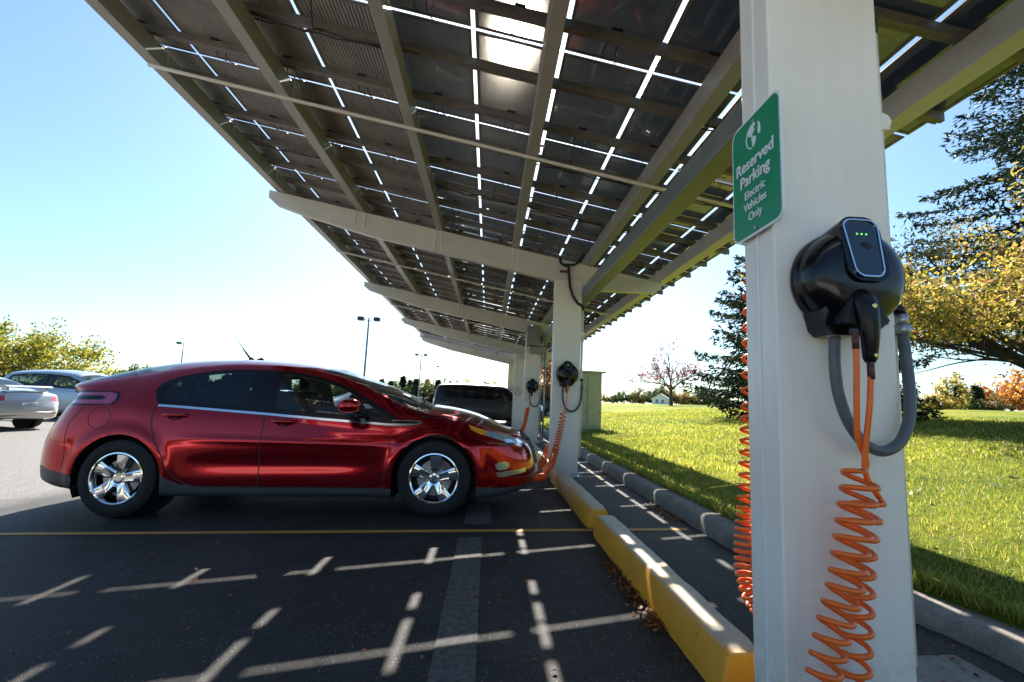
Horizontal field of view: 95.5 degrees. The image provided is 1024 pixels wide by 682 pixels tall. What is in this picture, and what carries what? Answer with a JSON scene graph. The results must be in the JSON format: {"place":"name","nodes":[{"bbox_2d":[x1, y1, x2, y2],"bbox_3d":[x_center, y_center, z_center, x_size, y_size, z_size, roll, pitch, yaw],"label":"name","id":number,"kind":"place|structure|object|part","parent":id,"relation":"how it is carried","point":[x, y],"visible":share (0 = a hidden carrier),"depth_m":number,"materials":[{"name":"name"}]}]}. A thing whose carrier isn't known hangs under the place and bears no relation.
{"place":"outdoors","nodes":[
{"label":"outdoors","id":0,"kind":"place"},
{"bbox_2d":[0,416,1023,681],"bbox_3d":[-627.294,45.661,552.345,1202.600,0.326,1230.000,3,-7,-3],"label":"parking lot","id":1,"kind":"structure","parent":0,"point":[264,624],"depth_m":2.51,"materials":[{"name":"grey asphalt"}]},
{"bbox_2d":[0,378,58,427],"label":"silver coupe","id":2,"kind":"object","parent":1,"relation":"on","point":[23,406],"visible":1,"depth_m":11.78,"materials":[{"name":"paint"}]},
{"bbox_3d":[-13.143,1.096,11.918,0.605,0.282,1.288,1,-8,9],"label":"rear window","id":3,"kind":"part","parent":2,"relation":"part of","materials":[{"name":"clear glass"}]},
{"bbox_2d":[4,370,107,415],"bbox_3d":[-15.378,1.926,16.558,4.890,1.750,1.840,2,-7,1],"label":"silver wagon","id":4,"kind":"object","parent":1,"relation":"on","point":[62,383],"visible":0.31,"depth_m":15.87,"materials":[{"name":"silver paint"},{"name":"tinted glass"},{"name":"black rubber"}]},
{"bbox_3d":[-16.539,1.297,15.888,1.327,0.419,0.137,2,-7,1],"label":"side window","id":5,"kind":"part","parent":4,"relation":"part of","materials":[{"name":"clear glass"}]},
{"bbox_3d":[-15.834,1.360,15.862,3.013,0.490,0.144,2,-7,1],"label":"window frame","id":6,"kind":"part","parent":4,"relation":"part of","materials":[{"name":"black metal"}]},
{"bbox_3d":[-15.165,1.389,15.841,1.227,0.403,0.114,2,-7,1],"label":"side window","id":7,"kind":"part","parent":4,"relation":"part of","materials":[{"name":"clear glass"}]},
{"bbox_2d":[0,314,125,377],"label":"honey locust tree","id":8,"kind":"object","parent":1,"relation":"on","point":[30,353],"visible":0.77,"depth_m":41.19,"materials":[{"name":"green plant"}]},
{"bbox_2d":[115,361,141,372],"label":"tree","id":9,"kind":"object","parent":1,"relation":"on","point":[137,366],"visible":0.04,"depth_m":70.81,"materials":[{"name":"green plant"}]},
{"bbox_2d":[176,342,183,362],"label":"lamp post","id":10,"kind":"object","parent":1,"relation":"on","point":[182,349],"visible":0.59,"depth_m":77.58,"materials":[{"name":"metal"}]},
{"bbox_2d":[40,337,537,517],"bbox_3d":[-2.082,0.822,4.981,4.723,1.756,2.200,1,-7,-3],"label":"red hatchback","id":11,"kind":"object","parent":1,"relation":"on","point":[149,439],"visible":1,"depth_m":4.11,"materials":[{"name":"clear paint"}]},
{"bbox_3d":[-3.675,0.345,4.960,0.794,0.262,1.311,1,-7,-3],"label":"rear window","id":12,"kind":"part","parent":11,"relation":"part of","materials":[{"name":"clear glass"}]},
{"bbox_3d":[-3.036,0.435,4.245,0.220,0.241,0.127,1,-7,-3],"label":"quarter window","id":13,"kind":"part","parent":11,"relation":"part of","materials":[{"name":"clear glass"}]},
{"bbox_3d":[-2.684,0.912,4.070,0.970,0.717,0.104,1,-7,-3],"label":"rear door","id":14,"kind":"part","parent":11,"relation":"part of","materials":[{"name":"red metal"}]},
{"bbox_3d":[-2.642,0.442,4.264,0.500,0.325,0.151,1,-7,-3],"label":"rear side window","id":15,"kind":"part","parent":11,"relation":"part of","materials":[{"name":"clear glass"}]},
{"bbox_3d":[-2.027,0.495,4.284,2.407,0.443,0.182,3,-7,-2],"label":"window frame","id":16,"kind":"part","parent":11,"relation":"part of","materials":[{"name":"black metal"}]},
{"bbox_3d":[-2.716,0.628,5.711,0.500,0.325,0.151,1,-7,-3],"label":"rear side window","id":17,"kind":"part","parent":11,"relation":"part of","materials":[{"name":"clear glass"}]},
{"bbox_3d":[-1.652,0.971,4.117,1.131,0.649,0.085,1,-7,-3],"label":"front door","id":18,"kind":"part","parent":11,"relation":"part of","materials":[{"name":"red metal"}]},
{"bbox_2d":[331,385,345,396],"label":"tree","id":19,"kind":"object","parent":1,"relation":"on","point":[335,392],"visible":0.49,"depth_m":91.19,"materials":[{"name":"green plant"}]},
{"bbox_2d":[0,528,687,534],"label":"parking line","id":20,"kind":"object","parent":1,"relation":"on","point":[307,531],"visible":0.95,"depth_m":3.60,"materials":[{"name":"paint"}]},
{"bbox_2d":[333,393,371,407],"bbox_3d":[-4.127,2.313,14.918,4.767,1.454,1.850,4,-8,-14],"label":"white sedan","id":21,"kind":"object","parent":1,"relation":"on","point":[337,399],"visible":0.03,"depth_m":14.02,"materials":[{"name":"paint"}]},
{"bbox_3d":[-5.286,1.710,14.679,0.636,0.296,1.353,4,-8,-14],"label":"rear window","id":22,"kind":"part","parent":21,"relation":"part of","materials":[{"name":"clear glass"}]},
{"bbox_2d":[357,316,380,375],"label":"lamp post","id":23,"kind":"object","parent":1,"relation":"on","point":[362,318],"visible":0.73,"depth_m":45.67,"materials":[{"name":"metal"}]},
{"bbox_2d":[392,377,410,391],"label":"tree","id":24,"kind":"object","parent":1,"relation":"on","point":[404,389],"visible":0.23,"depth_m":112.53,"materials":[{"name":"green plant"}]},
{"bbox_2d":[398,375,410,393],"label":"conifer","id":25,"kind":"object","parent":1,"relation":"on","point":[403,381],"visible":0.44,"depth_m":117.51,"materials":[{"name":"green plant"}]},
{"bbox_2d":[407,380,412,392],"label":"conifer","id":26,"kind":"object","parent":1,"relation":"on","point":[409,383],"visible":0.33,"depth_m":117.93,"materials":[{"name":"green plant"}]},
{"bbox_2d":[410,377,420,395],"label":"conifer","id":27,"kind":"object","parent":1,"relation":"on","point":[416,381],"visible":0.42,"depth_m":109.13,"materials":[{"name":"green plant"}]},
{"bbox_2d":[406,379,433,399],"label":"tree","id":28,"kind":"object","parent":1,"relation":"on","point":[423,392],"visible":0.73,"depth_m":108.05,"materials":[{"name":"green plant"}]},
{"bbox_2d":[415,353,427,397],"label":"lamp post","id":29,"kind":"object","parent":1,"relation":"on","point":[417,354],"visible":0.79,"depth_m":83.23,"materials":[{"name":"metal"}]},
{"bbox_2d":[423,379,436,400],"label":"tree","id":30,"kind":"object","parent":1,"relation":"on","point":[431,396],"visible":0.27,"depth_m":111.65,"materials":[{"name":"green plant"}]},
{"bbox_2d":[429,379,441,402],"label":"conifer","id":31,"kind":"object","parent":1,"relation":"on","point":[437,382],"visible":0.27,"depth_m":112.10,"materials":[{"name":"green plant"}]},
{"bbox_2d":[427,537,481,681],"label":"faded strip","id":32,"kind":"object","parent":1,"relation":"on","point":[454,655],"visible":1,"depth_m":2.15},
{"bbox_2d":[464,505,490,524],"bbox_3d":[-0.304,1.565,4.210,0.230,0.009,0.730,3,-7,-3],"label":"faded strip","id":33,"kind":"object","parent":1,"relation":"on","point":[477,514],"visible":1,"depth_m":4.15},
{"bbox_2d":[433,383,542,420],"bbox_3d":[-1.058,2.937,21.172,5.050,1.940,1.939,3,-7,-3],"label":"black suv","id":34,"kind":"object","parent":1,"relation":"on","point":[492,401],"visible":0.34,"depth_m":20.31,"materials":[{"name":"paint"}]},
{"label":"side window","id":35,"kind":"part","parent":34,"relation":"part of","materials":[{"name":"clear glass"}]},
{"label":"side window","id":36,"kind":"part","parent":34,"relation":"part of","materials":[{"name":"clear glass"}]},
{"bbox_3d":[-1.485,2.291,20.408,3.556,0.542,0.145,3,-7,-3],"label":"window frame","id":37,"kind":"part","parent":34,"relation":"part of","materials":[{"name":"black metal"}]},
{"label":"side window","id":38,"kind":"part","parent":34,"relation":"part of","materials":[{"name":"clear glass"}]},
{"bbox_2d":[21,459,981,681],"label":"fallen leaves","id":39,"kind":"object","parent":1,"relation":"on","point":[640,606],"visible":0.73,"depth_m":2.41,"materials":[{"name":"brown plant"}]},
{"bbox_2d":[534,447,547,470],"bbox_3d":[0.502,1.972,7.824,0.215,0.180,2.050,1,-7,-3],"label":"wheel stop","id":40,"kind":"object","parent":1,"relation":"on","point":[538,450],"visible":0.33,"depth_m":7.74,"materials":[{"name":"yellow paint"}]},
{"bbox_2d":[536,445,548,472],"bbox_3d":[0.375,1.619,6.373,0.135,0.341,0.929,-1,-8,24],"label":"coiled cable","id":41,"kind":"object","parent":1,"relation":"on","point":[541,464],"visible":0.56,"depth_m":6.48,"materials":[{"name":"orange plastic"}]},
{"bbox_2d":[539,392,549,415],"bbox_3d":[0.727,3.868,28.299,5.050,1.940,1.939,3,-7,-5],"label":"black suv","id":42,"kind":"object","parent":1,"relation":"on","point":[546,407],"visible":0.08,"depth_m":27.50,"materials":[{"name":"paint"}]},
{"bbox_2d":[85,0,1023,681],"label":"solar canopy","id":43,"kind":"object","parent":1,"relation":"on","point":[849,106],"visible":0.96,"depth_m":3.44,"materials":[{"name":"metal"}]},
{"bbox_2d":[513,385,522,395],"bbox_3d":[0.227,1.761,16.546,0.360,0.360,0.092,3,-7,-3],"label":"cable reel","id":44,"kind":"object","parent":43,"relation":"attached to","point":[518,390],"visible":0.99,"depth_m":16.51,"materials":[{"name":"grey plastic"}]},
{"bbox_2d":[520,378,541,431],"bbox_3d":[0.428,1.606,11.390,0.276,1.380,0.625,-4,-10,42],"label":"charging station","id":45,"kind":"object","parent":43,"relation":"attached to","point":[532,385],"visible":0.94,"depth_m":11.43,"materials":[{"name":"black plastic"}]},
{"bbox_2d":[526,325,546,440],"bbox_3d":[0.665,1.033,11.451,0.702,2.820,0.240,3,-7,-3],"label":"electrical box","id":46,"kind":"object","parent":43,"relation":"attached to","point":[533,337],"visible":0.88,"depth_m":11.47,"materials":[{"name":"metal"}]},
{"bbox_2d":[533,361,583,481],"bbox_3d":[0.521,0.990,6.072,0.298,1.531,1.187,-3,-9,37],"label":"charging station","id":47,"kind":"object","parent":43,"relation":"attached to","point":[567,374],"visible":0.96,"depth_m":6.35,"materials":[{"name":"black plastic"}]},
{"bbox_2d":[733,265,752,613],"bbox_3d":[0.977,0.300,1.661,0.364,1.332,0.167,3,-7,-3],"label":"coiled cable","id":48,"kind":"object","parent":43,"relation":"attached to","point":[744,580],"visible":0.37,"depth_m":1.64,"materials":[{"name":"orange plastic"}]},
{"bbox_2d":[732,90,784,244],"bbox_3d":[0.818,-0.570,1.566,0.013,0.430,0.285,3,-7,-3],"label":"parking sign","id":49,"kind":"object","parent":43,"relation":"attached to","point":[758,177],"visible":1,"depth_m":1.54,"materials":[{"name":"metal"}]},
{"bbox_2d":[790,216,916,681],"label":"charging station","id":50,"kind":"object","parent":43,"relation":"attached to","point":[847,277],"visible":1,"depth_m":1.34,"materials":[{"name":"black plastic"}]},
{"bbox_2d":[550,469,607,527],"bbox_3d":[0.652,1.599,4.926,0.214,0.180,2.300,1,-7,-3],"label":"wheel stop","id":51,"kind":"object","parent":1,"relation":"on","point":[585,505],"visible":0.93,"depth_m":4.37,"materials":[{"name":"yellow paint"}]},
{"bbox_2d":[593,515,754,681],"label":"wheel stop","id":52,"kind":"object","parent":1,"relation":"on","point":[713,644],"visible":0.93,"depth_m":2.03,"materials":[{"name":"yellow paint"}]},
{"bbox_2d":[540,427,1023,672],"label":"kerb","id":53,"kind":"structure","parent":1,"relation":"on","point":[1001,641],"depth_m":2.20,"materials":[{"name":"concrete"}]},
{"bbox_2d":[916,655,1003,681],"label":"concrete gutter","id":54,"kind":"object","parent":1,"relation":"on","point":[929,668],"visible":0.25,"depth_m":1.78,"materials":[{"name":"grey concrete"}]},
{"bbox_2d":[0,0,1023,411],"label":"sky","id":55,"kind":"structure","parent":0,"point":[127,218],"materials":[{"name":"blue"}]},
{"bbox_2d":[538,403,1023,629],"bbox_3d":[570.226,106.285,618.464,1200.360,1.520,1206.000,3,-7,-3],"label":"lawn","id":56,"kind":"structure","parent":0,"point":[957,537],"depth_m":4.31,"materials":[{"name":"green plant"}]},
{"bbox_2d":[541,363,584,400],"bbox_3d":[2.955,2.470,30.304,5.483,4.572,4.628,6,-8,-23],"label":"orange tree","id":57,"kind":"object","parent":56,"relation":"on","point":[547,382],"visible":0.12,"depth_m":28.95,"materials":[{"name":"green plant"}]},
{"bbox_2d":[579,370,605,430],"bbox_3d":[2.779,2.012,15.179,2.424,1.968,2.100,3,-7,-3],"label":"utility cabinet","id":58,"kind":"object","parent":56,"relation":"on","point":[591,403],"visible":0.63,"depth_m":14.61,"materials":[{"name":"green metal"}]},
{"bbox_3d":[2.143,1.861,14.592,0.407,1.578,0.032,3,-7,-3],"label":"door","id":59,"kind":"part","parent":58,"relation":"part of","materials":[{"name":"green paint"}]},
{"bbox_3d":[2.579,1.883,14.611,0.407,1.578,0.032,3,-7,-3],"label":"door","id":60,"kind":"part","parent":58,"relation":"part of","materials":[{"name":"green paint"}]},
{"bbox_2d":[601,394,610,402],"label":"tree","id":61,"kind":"object","parent":56,"relation":"on","point":[604,399],"visible":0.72,"depth_m":114.45,"materials":[{"name":"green plant"}]},
{"bbox_2d":[607,395,616,402],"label":"tree","id":62,"kind":"object","parent":56,"relation":"on","point":[613,399],"visible":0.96,"depth_m":105.33,"materials":[{"name":"green plant"}]},
{"bbox_2d":[611,389,624,402],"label":"tree","id":63,"kind":"object","parent":56,"relation":"on","point":[620,398],"visible":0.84,"depth_m":105.88,"materials":[{"name":"green plant"}]},
{"bbox_2d":[616,389,635,403],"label":"tree","id":64,"kind":"object","parent":56,"relation":"on","point":[627,398],"visible":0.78,"depth_m":106.83,"materials":[{"name":"green plant"}]},
{"bbox_2d":[629,386,647,403],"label":"tree","id":65,"kind":"object","parent":56,"relation":"on","point":[638,399],"visible":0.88,"depth_m":109.64,"materials":[{"name":"green plant"}]},
{"bbox_2d":[645,390,657,403],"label":"tree","id":66,"kind":"object","parent":56,"relation":"on","point":[649,399],"visible":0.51,"depth_m":108.26,"materials":[{"name":"green plant"}]},
{"bbox_2d":[643,384,668,397],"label":"tree","id":67,"kind":"object","parent":56,"relation":"on","point":[656,388],"visible":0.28,"depth_m":111.39,"materials":[{"name":"green plant"}]},
{"bbox_2d":[651,393,668,404],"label":"white shed","id":68,"kind":"structure","parent":56,"relation":"on","point":[660,398],"depth_m":99.01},
{"bbox_2d":[622,337,711,405],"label":"bare tree","id":69,"kind":"object","parent":56,"relation":"on","point":[658,376],"visible":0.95,"depth_m":46.53,"materials":[{"name":"brown plant"}]},
{"bbox_2d":[658,388,677,396],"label":"tree","id":70,"kind":"object","parent":56,"relation":"on","point":[666,392],"visible":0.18,"depth_m":109.04,"materials":[{"name":"green plant"}]},
{"bbox_2d":[665,386,687,404],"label":"tree","id":71,"kind":"object","parent":56,"relation":"on","point":[676,399],"visible":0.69,"depth_m":109.05,"materials":[{"name":"green plant"}]},
{"bbox_2d":[677,390,696,404],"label":"tree","id":72,"kind":"object","parent":56,"relation":"on","point":[680,393],"visible":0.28,"depth_m":111.85,"materials":[{"name":"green plant"}]},
{"bbox_2d":[679,391,698,404],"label":"tree","id":73,"kind":"object","parent":56,"relation":"on","point":[692,400],"visible":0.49,"depth_m":111.79,"materials":[{"name":"green plant"}]},
{"bbox_2d":[692,385,715,404],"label":"tree","id":74,"kind":"object","parent":56,"relation":"on","point":[698,403],"visible":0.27,"depth_m":112.63,"materials":[{"name":"green plant"}]},
{"bbox_2d":[679,242,972,420],"bbox_3d":[10.798,-2.753,17.484,8.550,12.245,7.720,-1,-8,24],"label":"spruce tree","id":75,"kind":"object","parent":56,"relation":"on","point":[720,396],"visible":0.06,"depth_m":17.40,"materials":[{"name":"green plant"}]},
{"bbox_2d":[735,145,1023,373],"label":"crab apple tree","id":76,"kind":"object","parent":56,"relation":"on","point":[935,313],"visible":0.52,"depth_m":8.75,"materials":[{"name":"yellow plant"}]},
{"bbox_2d":[919,370,973,409],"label":"tree","id":77,"kind":"object","parent":56,"relation":"on","point":[957,404],"visible":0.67,"depth_m":53.35,"materials":[{"name":"yellow plant"}]},
{"bbox_2d":[949,383,964,401],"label":"conifer","id":78,"kind":"object","parent":56,"relation":"on","point":[954,390],"visible":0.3,"depth_m":57.34,"materials":[{"name":"green plant"}]},
{"bbox_2d":[895,63,1023,335],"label":"spruce tree","id":79,"kind":"object","parent":56,"relation":"on","point":[995,139],"visible":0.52,"depth_m":14.59,"materials":[{"name":"green plant"}]},
{"bbox_2d":[962,393,980,409],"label":"tree","id":80,"kind":"object","parent":56,"relation":"on","point":[974,406],"visible":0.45,"depth_m":53.71,"materials":[{"name":"green plant"}]},
{"bbox_2d":[968,385,986,403],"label":"conifer","id":81,"kind":"object","parent":56,"relation":"on","point":[979,393],"visible":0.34,"depth_m":57.36,"materials":[{"name":"green plant"}]},
{"bbox_2d":[973,391,1013,410],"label":"tree","id":82,"kind":"object","parent":56,"relation":"on","point":[996,404],"visible":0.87,"depth_m":54.06,"materials":[{"name":"green plant"}]},
{"bbox_2d":[968,365,1023,410],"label":"tree","id":83,"kind":"object","parent":56,"relation":"on","point":[1011,389],"visible":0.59,"depth_m":57.97,"materials":[{"name":"orange plant"}]},
{"bbox_2d":[999,377,1023,410],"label":"tree","id":84,"kind":"object","parent":56,"relation":"on","point":[1022,378],"visible":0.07,"depth_m":62.62,"materials":[{"name":"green plant"}]}
]}

